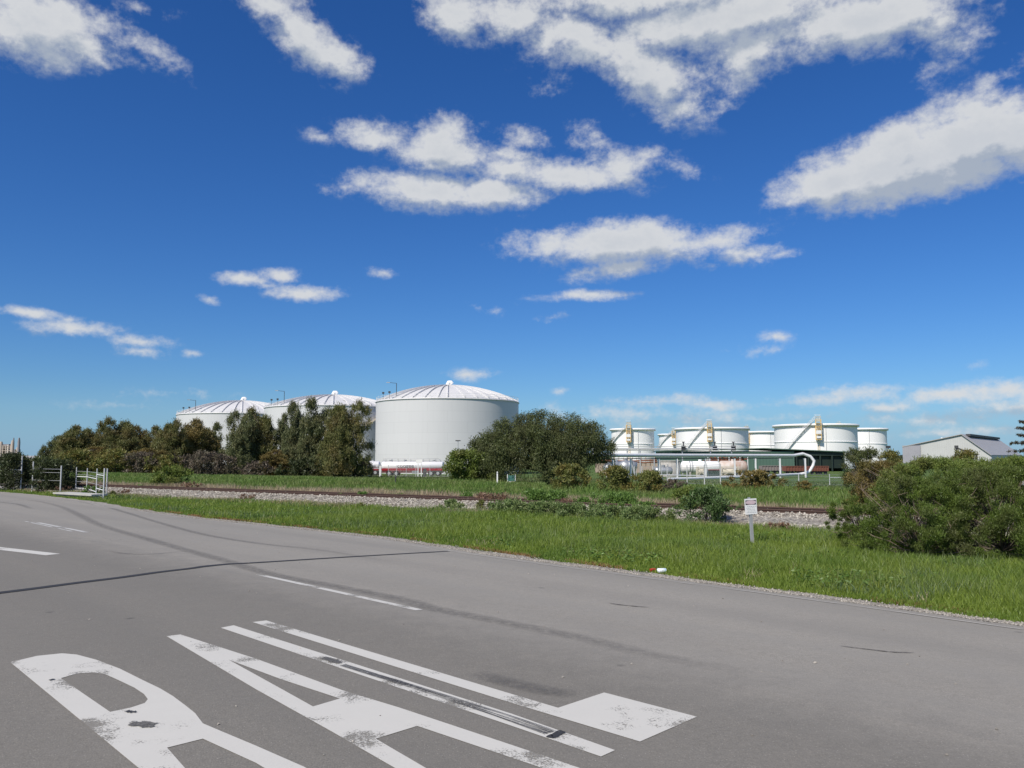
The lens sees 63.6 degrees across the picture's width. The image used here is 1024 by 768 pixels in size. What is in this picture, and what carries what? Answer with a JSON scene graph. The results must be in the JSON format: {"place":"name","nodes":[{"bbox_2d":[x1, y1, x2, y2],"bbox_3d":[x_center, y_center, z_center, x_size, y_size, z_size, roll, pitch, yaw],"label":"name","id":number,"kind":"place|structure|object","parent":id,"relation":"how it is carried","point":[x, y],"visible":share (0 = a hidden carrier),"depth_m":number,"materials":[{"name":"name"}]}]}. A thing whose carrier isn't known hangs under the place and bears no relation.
{"place":"outdoors","nodes":[
{"label":"outdoors","id":0,"kind":"place"},
{"bbox_2d":[0,457,958,608],"bbox_3d":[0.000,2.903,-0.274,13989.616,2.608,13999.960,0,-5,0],"label":"ground","id":1,"kind":"structure","parent":0,"point":[809,479],"depth_m":146.69,"materials":[{"name":"soil"}]},
{"bbox_2d":[0,438,20,455],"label":"refinery plant","id":2,"kind":"object","parent":1,"relation":"on","point":[5,448],"visible":0.65,"depth_m":896.46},
{"bbox_2d":[0,450,37,490],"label":"shrub","id":3,"kind":"object","parent":1,"relation":"on","point":[9,461],"visible":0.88,"depth_m":45.96,"materials":[{"name":"green plant"}]},
{"bbox_2d":[14,454,57,478],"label":"shrub","id":4,"kind":"object","parent":1,"relation":"on","point":[37,458],"visible":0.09,"depth_m":62.65,"materials":[{"name":"green plant"}]},
{"bbox_2d":[34,435,60,461],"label":"casuarina tree","id":5,"kind":"object","parent":1,"relation":"on","point":[50,445],"visible":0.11,"depth_m":148.04,"materials":[{"name":"green plant"}]},
{"bbox_2d":[25,456,82,491],"bbox_3d":[-24.365,4.902,44.269,2.738,2.093,2.936,0,-5,0],"label":"shrub","id":6,"kind":"object","parent":1,"relation":"on","point":[51,465],"visible":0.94,"depth_m":43.65,"materials":[{"name":"green plant"}]},
{"bbox_2d":[51,424,93,458],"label":"casuarina tree","id":7,"kind":"object","parent":1,"relation":"on","point":[69,439],"visible":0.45,"depth_m":137.47,"materials":[{"name":"green plant"}]},
{"bbox_2d":[53,447,96,470],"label":"shrub","id":8,"kind":"object","parent":1,"relation":"on","point":[76,454],"visible":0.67,"depth_m":112.78,"materials":[{"name":"green plant"}]},
{"bbox_2d":[53,492,107,497],"bbox_3d":[-20.285,5.308,38.734,3.782,0.375,0.750,-4,-6,37],"label":"culvert headwall","id":9,"kind":"object","parent":1,"relation":"on","point":[76,494],"visible":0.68,"depth_m":38.35,"materials":[{"name":"concrete"}]},
{"bbox_2d":[60,445,112,471],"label":"shrub","id":10,"kind":"object","parent":1,"relation":"on","point":[95,450],"visible":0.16,"depth_m":127.14,"materials":[{"name":"green plant"}]},
{"bbox_2d":[75,467,103,498],"bbox_3d":[-20.429,4.811,40.262,0.444,1.514,9.032,3,-6,-34],"label":"metal gate","id":11,"kind":"object","parent":1,"relation":"on","point":[97,474],"visible":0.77,"depth_m":41.64,"materials":[{"name":"white metal"}]},
{"bbox_2d":[82,424,108,448],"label":"casuarina tree","id":12,"kind":"object","parent":1,"relation":"on","point":[92,436],"visible":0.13,"depth_m":144.47,"materials":[{"name":"green plant"}]},
{"bbox_2d":[88,447,140,472],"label":"shrub","id":13,"kind":"object","parent":1,"relation":"on","point":[116,454],"visible":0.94,"depth_m":112.76,"materials":[{"name":"green plant"}]},
{"bbox_2d":[95,415,143,458],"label":"casuarina tree","id":14,"kind":"object","parent":1,"relation":"on","point":[124,435],"visible":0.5,"depth_m":134.92,"materials":[{"name":"green plant"}]},
{"bbox_2d":[134,423,147,446],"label":"casuarina tree","id":15,"kind":"object","parent":1,"relation":"on","point":[139,430],"visible":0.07,"depth_m":148.81,"materials":[{"name":"green plant"}]},
{"bbox_2d":[112,448,170,472],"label":"shrub","id":16,"kind":"object","parent":1,"relation":"on","point":[155,452],"visible":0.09,"depth_m":124.58,"materials":[{"name":"green plant"}]},
{"bbox_2d":[122,451,161,472],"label":"shrub","id":17,"kind":"object","parent":1,"relation":"on","point":[140,457],"visible":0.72,"depth_m":112.20,"materials":[{"name":"green plant"}]},
{"bbox_2d":[139,424,160,449],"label":"casuarina tree","id":18,"kind":"object","parent":1,"relation":"on","point":[149,440],"visible":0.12,"depth_m":140.04,"materials":[{"name":"green plant"}]},
{"bbox_2d":[143,454,184,472],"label":"shrub","id":19,"kind":"object","parent":1,"relation":"on","point":[164,459],"visible":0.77,"depth_m":112.18,"materials":[{"name":"green plant"}]},
{"bbox_2d":[149,464,193,485],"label":"shrub","id":20,"kind":"object","parent":1,"relation":"on","point":[174,473],"visible":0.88,"depth_m":48.76,"materials":[{"name":"green plant"}]},
{"bbox_2d":[151,417,193,472],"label":"casuarina tree","id":21,"kind":"object","parent":1,"relation":"on","point":[171,439],"visible":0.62,"depth_m":132.90,"materials":[{"name":"green plant"}]},
{"bbox_2d":[169,449,228,474],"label":"shrub","id":22,"kind":"object","parent":1,"relation":"on","point":[200,457],"visible":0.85,"depth_m":112.45,"materials":[{"name":"green plant"}]},
{"bbox_2d":[181,417,222,471],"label":"casuarina tree","id":23,"kind":"object","parent":1,"relation":"on","point":[202,437],"visible":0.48,"depth_m":136.86,"materials":[{"name":"green plant"}]},
{"bbox_2d":[205,421,223,465],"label":"casuarina tree","id":24,"kind":"object","parent":1,"relation":"on","point":[216,427],"visible":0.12,"depth_m":141.18,"materials":[{"name":"green plant"}]},
{"bbox_2d":[176,397,270,461],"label":"storage tank","id":25,"kind":"object","parent":1,"relation":"on","point":[207,414],"visible":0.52,"depth_m":238.47,"materials":[{"name":"white metal"}]},
{"bbox_2d":[205,453,244,474],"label":"shrub","id":26,"kind":"object","parent":1,"relation":"on","point":[220,458],"visible":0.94,"depth_m":112.32,"materials":[{"name":"green plant"}]},
{"bbox_2d":[218,409,261,474],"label":"casuarina tree","id":27,"kind":"object","parent":1,"relation":"on","point":[241,437],"visible":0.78,"depth_m":124.56,"materials":[{"name":"green plant"}]},
{"bbox_2d":[240,460,274,475],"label":"shrub","id":28,"kind":"object","parent":1,"relation":"on","point":[259,468],"visible":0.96,"depth_m":112.75,"materials":[{"name":"green plant"}]},
{"bbox_2d":[238,405,278,472],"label":"casuarina tree","id":29,"kind":"object","parent":1,"relation":"on","point":[263,426],"visible":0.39,"depth_m":127.41,"materials":[{"name":"green plant"}]},
{"bbox_2d":[256,449,292,475],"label":"shrub","id":30,"kind":"object","parent":1,"relation":"on","point":[273,458],"visible":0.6,"depth_m":116.67,"materials":[{"name":"green plant"}]},
{"bbox_2d":[267,412,289,453],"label":"casuarina tree","id":31,"kind":"object","parent":1,"relation":"on","point":[280,429],"visible":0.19,"depth_m":128.65,"materials":[{"name":"green plant"}]},
{"bbox_2d":[279,399,316,474],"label":"casuarina tree","id":32,"kind":"object","parent":1,"relation":"on","point":[290,450],"visible":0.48,"depth_m":123.01,"materials":[{"name":"green plant"}]},
{"bbox_2d":[273,457,324,475],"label":"shrub","id":33,"kind":"object","parent":1,"relation":"on","point":[298,463],"visible":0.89,"depth_m":112.85,"materials":[{"name":"green plant"}]},
{"bbox_2d":[293,394,330,475],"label":"casuarina tree","id":34,"kind":"object","parent":1,"relation":"on","point":[313,427],"visible":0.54,"depth_m":119.18,"materials":[{"name":"green plant"}]},
{"bbox_2d":[263,390,375,459],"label":"storage tank","id":35,"kind":"object","parent":1,"relation":"on","point":[275,410],"visible":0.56,"depth_m":211.93,"materials":[{"name":"white metal"}]},
{"bbox_2d":[317,397,377,476],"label":"casuarina tree","id":36,"kind":"object","parent":1,"relation":"on","point":[341,449],"visible":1,"depth_m":110.19,"materials":[{"name":"green plant"}]},
{"bbox_2d":[381,458,443,475],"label":"tanker trailer","id":37,"kind":"object","parent":1,"relation":"on","point":[434,466],"visible":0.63,"depth_m":144.12,"materials":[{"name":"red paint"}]},
{"bbox_2d":[375,380,518,473],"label":"storage tank","id":38,"kind":"object","parent":1,"relation":"on","point":[432,421],"visible":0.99,"depth_m":184.65,"materials":[{"name":"white metal"}]},
{"bbox_2d":[437,499,467,507],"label":"weed clump","id":39,"kind":"object","parent":1,"relation":"on","point":[452,502],"visible":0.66,"depth_m":29.39,"materials":[{"name":"green plant"}]},
{"bbox_2d":[440,447,507,480],"bbox_3d":[-2.726,6.301,63.383,5.485,2.903,4.259,0,-5,0],"label":"shrub","id":40,"kind":"object","parent":1,"relation":"on","point":[457,460],"visible":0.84,"depth_m":62.44,"materials":[{"name":"green plant"}]},
{"bbox_2d":[474,490,509,498],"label":"weed clump","id":41,"kind":"object","parent":1,"relation":"on","point":[481,495],"visible":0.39,"depth_m":30.77,"materials":[{"name":"brown plant"}]},
{"bbox_2d":[464,431,520,480],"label":"shrub","id":42,"kind":"object","parent":1,"relation":"on","point":[474,444],"visible":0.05,"depth_m":66.41,"materials":[{"name":"green plant"}]},
{"bbox_2d":[0,478,993,512],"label":"dry grass","id":43,"kind":"structure","parent":1,"relation":"on","point":[416,492],"depth_m":38.21,"materials":[{"name":"green plant"}]},
{"bbox_2d":[0,483,1008,533],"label":"track bed","id":44,"kind":"object","parent":1,"relation":"on","point":[813,521],"visible":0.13,"depth_m":24.98,"materials":[{"name":"grey gravel"}]},
{"bbox_2d":[25,482,981,520],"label":"railway track","id":45,"kind":"structure","parent":44,"relation":"on","point":[759,508],"depth_m":32.72,"materials":[{"name":"rusted steel"},{"name":"timber"}]},
{"bbox_2d":[71,486,1008,524],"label":"ballast","id":46,"kind":"structure","parent":44,"relation":"on","point":[777,513],"depth_m":32.79,"materials":[{"name":"gravel"}]},
{"bbox_2d":[677,517,1008,534],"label":"ballast","id":47,"kind":"structure","parent":44,"relation":"on","point":[767,523],"depth_m":22.59,"materials":[{"name":"gravel"}]},
{"bbox_2d":[487,497,528,512],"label":"weed clump","id":48,"kind":"object","parent":1,"relation":"on","point":[515,504],"visible":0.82,"depth_m":26.19,"materials":[{"name":"green plant"}]},
{"bbox_2d":[1,492,1021,625],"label":"gravel shoulder","id":49,"kind":"object","parent":1,"relation":"on","point":[707,581],"visible":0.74,"depth_m":14.14},
{"bbox_2d":[120,507,1023,626],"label":"gravel","id":50,"kind":"structure","parent":49,"relation":"on","point":[726,584],"depth_m":13.16,"materials":[{"name":"grey gravel"}]},
{"bbox_2d":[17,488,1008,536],"bbox_3d":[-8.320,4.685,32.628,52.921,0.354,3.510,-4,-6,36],"label":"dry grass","id":51,"kind":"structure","parent":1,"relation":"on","point":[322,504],"depth_m":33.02,"materials":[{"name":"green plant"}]},
{"bbox_2d":[47,491,1022,587],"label":"broad leaved weeds","id":52,"kind":"object","parent":1,"relation":"on","point":[591,551],"visible":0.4,"depth_m":15.32,"materials":[{"name":"green plant"}]},
{"bbox_2d":[521,487,551,500],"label":"weed clump","id":53,"kind":"object","parent":1,"relation":"on","point":[534,494],"visible":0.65,"depth_m":29.69,"materials":[{"name":"green plant"}]},
{"bbox_2d":[508,499,567,515],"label":"weed clump","id":54,"kind":"object","parent":1,"relation":"on","point":[542,505],"visible":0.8,"depth_m":25.69,"materials":[{"name":"green plant"}]},
{"bbox_2d":[473,408,617,482],"bbox_3d":[2.540,4.780,63.051,11.311,6.096,7.428,0,-5,0],"label":"tree","id":55,"kind":"object","parent":1,"relation":"on","point":[538,443],"visible":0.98,"depth_m":61.78,"materials":[{"name":"green plant"}]},
{"bbox_2d":[540,468,559,485],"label":"shrub","id":56,"kind":"object","parent":1,"relation":"on","point":[548,474],"visible":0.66,"depth_m":49.59,"materials":[{"name":"green plant"}]},
{"bbox_2d":[542,488,568,500],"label":"weed clump","id":57,"kind":"object","parent":1,"relation":"on","point":[557,494],"visible":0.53,"depth_m":29.85,"materials":[{"name":"green plant"}]},
{"bbox_2d":[149,508,982,614],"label":"edge weeds","id":58,"kind":"object","parent":1,"relation":"on","point":[523,554],"visible":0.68,"depth_m":16.08,"materials":[{"name":"green plant"}]},
{"bbox_2d":[549,461,591,489],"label":"shrub","id":59,"kind":"object","parent":1,"relation":"on","point":[569,470],"visible":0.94,"depth_m":45.55,"materials":[{"name":"green plant"}]},
{"bbox_2d":[554,501,606,516],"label":"weed clump","id":60,"kind":"object","parent":1,"relation":"on","point":[576,508],"visible":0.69,"depth_m":25.18,"materials":[{"name":"green plant"}]},
{"bbox_2d":[584,503,641,518],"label":"weed clump","id":61,"kind":"object","parent":1,"relation":"on","point":[611,511],"visible":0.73,"depth_m":24.21,"materials":[{"name":"green plant"}]},
{"bbox_2d":[590,489,638,505],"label":"weed clump","id":62,"kind":"object","parent":1,"relation":"on","point":[626,497],"visible":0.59,"depth_m":27.65,"materials":[{"name":"green plant"}]},
{"bbox_2d":[595,463,635,491],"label":"shrub","id":63,"kind":"object","parent":1,"relation":"on","point":[618,474],"visible":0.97,"depth_m":43.63,"materials":[{"name":"green plant"}]},
{"bbox_2d":[595,463,657,472],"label":"bund wall","id":64,"kind":"structure","parent":1,"relation":"on","point":[638,467],"depth_m":213.73,"materials":[{"name":"beige concrete"}]},
{"bbox_2d":[610,422,655,461],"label":"storage tank","id":65,"kind":"object","parent":1,"relation":"on","point":[626,436],"visible":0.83,"depth_m":331.54,"materials":[{"name":"white metal"}]},
{"bbox_2d":[625,469,666,492],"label":"shrub","id":66,"kind":"object","parent":1,"relation":"on","point":[652,480],"visible":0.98,"depth_m":42.23,"materials":[{"name":"green plant"}]},
{"bbox_2d":[619,503,677,522],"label":"weed clump","id":67,"kind":"object","parent":1,"relation":"on","point":[642,511],"visible":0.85,"depth_m":23.55,"materials":[{"name":"green plant"}]},
{"bbox_2d":[308,501,1023,602],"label":"tall grass","id":68,"kind":"structure","parent":1,"relation":"on","point":[877,571],"depth_m":16.13,"materials":[{"name":"green plant"}]},
{"bbox_2d":[657,431,675,449],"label":"storage tank","id":69,"kind":"object","parent":1,"relation":"on","point":[669,439],"visible":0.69,"depth_m":411.19,"materials":[{"name":"white metal"}]},
{"bbox_2d":[657,460,680,476],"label":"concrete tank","id":70,"kind":"object","parent":1,"relation":"on","point":[671,463],"visible":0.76,"depth_m":165.09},
{"bbox_2d":[614,442,735,474],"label":"pipe rack","id":71,"kind":"object","parent":1,"relation":"on","point":[684,448],"visible":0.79,"depth_m":184.06,"materials":[{"name":"metal"}]},
{"bbox_2d":[662,478,687,490],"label":"shrub","id":72,"kind":"object","parent":1,"relation":"on","point":[671,482],"visible":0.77,"depth_m":45.78,"materials":[{"name":"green plant"}]},
{"bbox_2d":[634,464,720,484],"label":"chain link fence","id":73,"kind":"object","parent":1,"relation":"on","point":[679,475],"visible":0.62,"depth_m":78.48,"materials":[{"name":"white metal"}]},
{"bbox_2d":[669,485,694,500],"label":"weed clump","id":74,"kind":"object","parent":1,"relation":"on","point":[684,491],"visible":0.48,"depth_m":32.61,"materials":[{"name":"green plant"}]},
{"bbox_2d":[680,459,719,474],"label":"pressure vessel","id":75,"kind":"object","parent":1,"relation":"on","point":[710,464],"visible":0.74,"depth_m":170.18,"materials":[{"name":"white paint"}]},
{"bbox_2d":[668,484,743,522],"bbox_3d":[5.482,3.450,23.224,1.625,1.274,1.939,3,-6,-28],"label":"shrub","id":76,"kind":"object","parent":1,"relation":"on","point":[714,506],"visible":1,"depth_m":23.01,"materials":[{"name":"green plant"}]},
{"bbox_2d":[596,452,815,479],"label":"pipe rack","id":77,"kind":"object","parent":1,"relation":"on","point":[780,475],"visible":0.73,"depth_m":141.99,"materials":[{"name":"white metal"}]},
{"bbox_2d":[674,419,749,450],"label":"storage tank","id":78,"kind":"object","parent":1,"relation":"on","point":[709,436],"visible":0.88,"depth_m":319.92,"materials":[{"name":"white metal"}]},
{"bbox_2d":[719,459,747,474],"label":"pressure vessel","id":79,"kind":"object","parent":1,"relation":"on","point":[742,466],"visible":0.56,"depth_m":173.93,"materials":[{"name":"paint"}]},
{"bbox_2d":[744,497,756,541],"bbox_3d":[5.152,3.052,17.781,0.285,1.214,0.083,-1,-5,-14],"label":"warning sign","id":80,"kind":"object","parent":1,"relation":"on","point":[750,507],"visible":0.99,"depth_m":17.77,"materials":[{"name":"metal"}]},
{"bbox_2d":[653,448,847,470],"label":"green shed","id":81,"kind":"structure","parent":1,"relation":"on","point":[833,460],"depth_m":231.00,"materials":[{"name":"metal"}]},
{"bbox_2d":[720,468,788,488],"bbox_3d":[14.059,5.538,47.509,3.541,1.469,3.238,0,-5,0],"label":"shrub","id":82,"kind":"object","parent":1,"relation":"on","point":[759,478],"visible":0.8,"depth_m":47.33,"materials":[{"name":"green plant"}]},
{"bbox_2d":[744,426,774,450],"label":"storage tank","id":83,"kind":"object","parent":1,"relation":"on","point":[761,439],"visible":0.38,"depth_m":368.63,"materials":[{"name":"white metal"}]},
{"bbox_2d":[721,473,851,485],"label":"chain link fence","id":84,"kind":"object","parent":1,"relation":"on","point":[829,476],"visible":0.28,"depth_m":75.31,"materials":[{"name":"white metal"}]},
{"bbox_2d":[782,466,806,473],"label":"rail wagon","id":85,"kind":"object","parent":1,"relation":"on","point":[792,469],"visible":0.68,"depth_m":193.75,"materials":[{"name":"metal"}]},
{"bbox_2d":[772,416,858,468],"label":"storage tank","id":86,"kind":"object","parent":1,"relation":"on","point":[828,436],"visible":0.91,"depth_m":285.01,"materials":[{"name":"white metal"}]},
{"bbox_2d":[807,466,828,473],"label":"rail wagon","id":87,"kind":"object","parent":1,"relation":"on","point":[820,469],"visible":0.82,"depth_m":193.75,"materials":[{"name":"metal"}]},
{"bbox_2d":[823,496,893,540],"bbox_3d":[7.436,2.951,17.465,1.430,1.206,1.418,0,-5,0],"label":"shrub","id":88,"kind":"object","parent":1,"relation":"on","point":[847,528],"visible":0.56,"depth_m":17.36,"materials":[{"name":"green plant"}]},
{"bbox_2d":[837,444,881,489],"bbox_3d":[18.133,4.480,42.764,2.262,2.688,2.463,0,-5,0],"label":"shrub","id":89,"kind":"object","parent":1,"relation":"on","point":[857,456],"visible":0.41,"depth_m":42.72,"materials":[{"name":"green plant"}]},
{"bbox_2d":[838,421,888,465],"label":"storage tank","id":90,"kind":"object","parent":1,"relation":"on","point":[876,438],"visible":0.41,"depth_m":328.00,"materials":[{"name":"white metal"}]},
{"bbox_2d":[841,458,915,505],"bbox_3d":[12.995,3.628,29.384,2.636,2.068,2.497,0,-5,0],"label":"shrub","id":91,"kind":"object","parent":1,"relation":"on","point":[864,479],"visible":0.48,"depth_m":29.28,"materials":[{"name":"green plant"}]},
{"bbox_2d":[877,448,902,467],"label":"shrub","id":92,"kind":"object","parent":1,"relation":"on","point":[891,454],"visible":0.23,"depth_m":60.21,"materials":[{"name":"green plant"}]},
{"bbox_2d":[839,474,999,559],"bbox_3d":[7.851,2.541,15.542,2.406,1.758,2.585,3,-6,-34],"label":"shrub","id":93,"kind":"object","parent":1,"relation":"on","point":[929,534],"visible":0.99,"depth_m":15.21,"materials":[{"name":"green plant"}]},
{"bbox_2d":[864,453,1023,509],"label":"shrub","id":94,"kind":"object","parent":1,"relation":"on","point":[920,465],"visible":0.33,"depth_m":26.00,"materials":[{"name":"green plant"}]},
{"bbox_2d":[902,434,1021,462],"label":"bulk store","id":95,"kind":"structure","parent":1,"relation":"on","point":[989,447],"depth_m":488.14,"materials":[{"name":"metal"}]},
{"bbox_2d":[901,463,1023,559],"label":"shrub","id":96,"kind":"object","parent":1,"relation":"on","point":[1003,513],"visible":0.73,"depth_m":15.07,"materials":[{"name":"green plant"}]},
{"bbox_2d":[950,448,982,480],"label":"shrub","id":97,"kind":"object","parent":1,"relation":"on","point":[966,454],"visible":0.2,"depth_m":48.37,"materials":[{"name":"green plant"}]},
{"bbox_2d":[985,454,1023,494],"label":"shrub","id":98,"kind":"object","parent":1,"relation":"on","point":[1017,461],"visible":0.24,"depth_m":32.28,"materials":[{"name":"green plant"}]},
{"bbox_2d":[1006,420,1023,453],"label":"conifer tree","id":99,"kind":"object","parent":1,"relation":"on","point":[1017,442],"visible":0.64,"depth_m":95.25,"materials":[{"name":"green plant"}]},
{"bbox_2d":[112,472,852,488],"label":"field grass","id":100,"kind":"structure","parent":0,"point":[592,480],"depth_m":105.32,"materials":[{"name":"green plant"}]},
{"bbox_2d":[1,470,980,511],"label":"bank grass","id":101,"kind":"structure","parent":0,"point":[786,494],"depth_m":48.01,"materials":[{"name":"green plant"}]},
{"bbox_2d":[0,492,1023,767],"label":"road","id":102,"kind":"structure","parent":0,"point":[178,646],"depth_m":6.48,"materials":[{"name":"grey asphalt"}]},
{"bbox_2d":[0,487,1023,622],"bbox_3d":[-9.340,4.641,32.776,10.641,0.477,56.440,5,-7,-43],"label":"grass","id":103,"kind":"structure","parent":0,"point":[990,608],"depth_m":16.13,"materials":[{"name":"green plant"}]},
{"bbox_2d":[0,0,1023,455],"label":"sky","id":104,"kind":"structure","parent":0,"point":[664,216],"materials":[{"name":"blue"}]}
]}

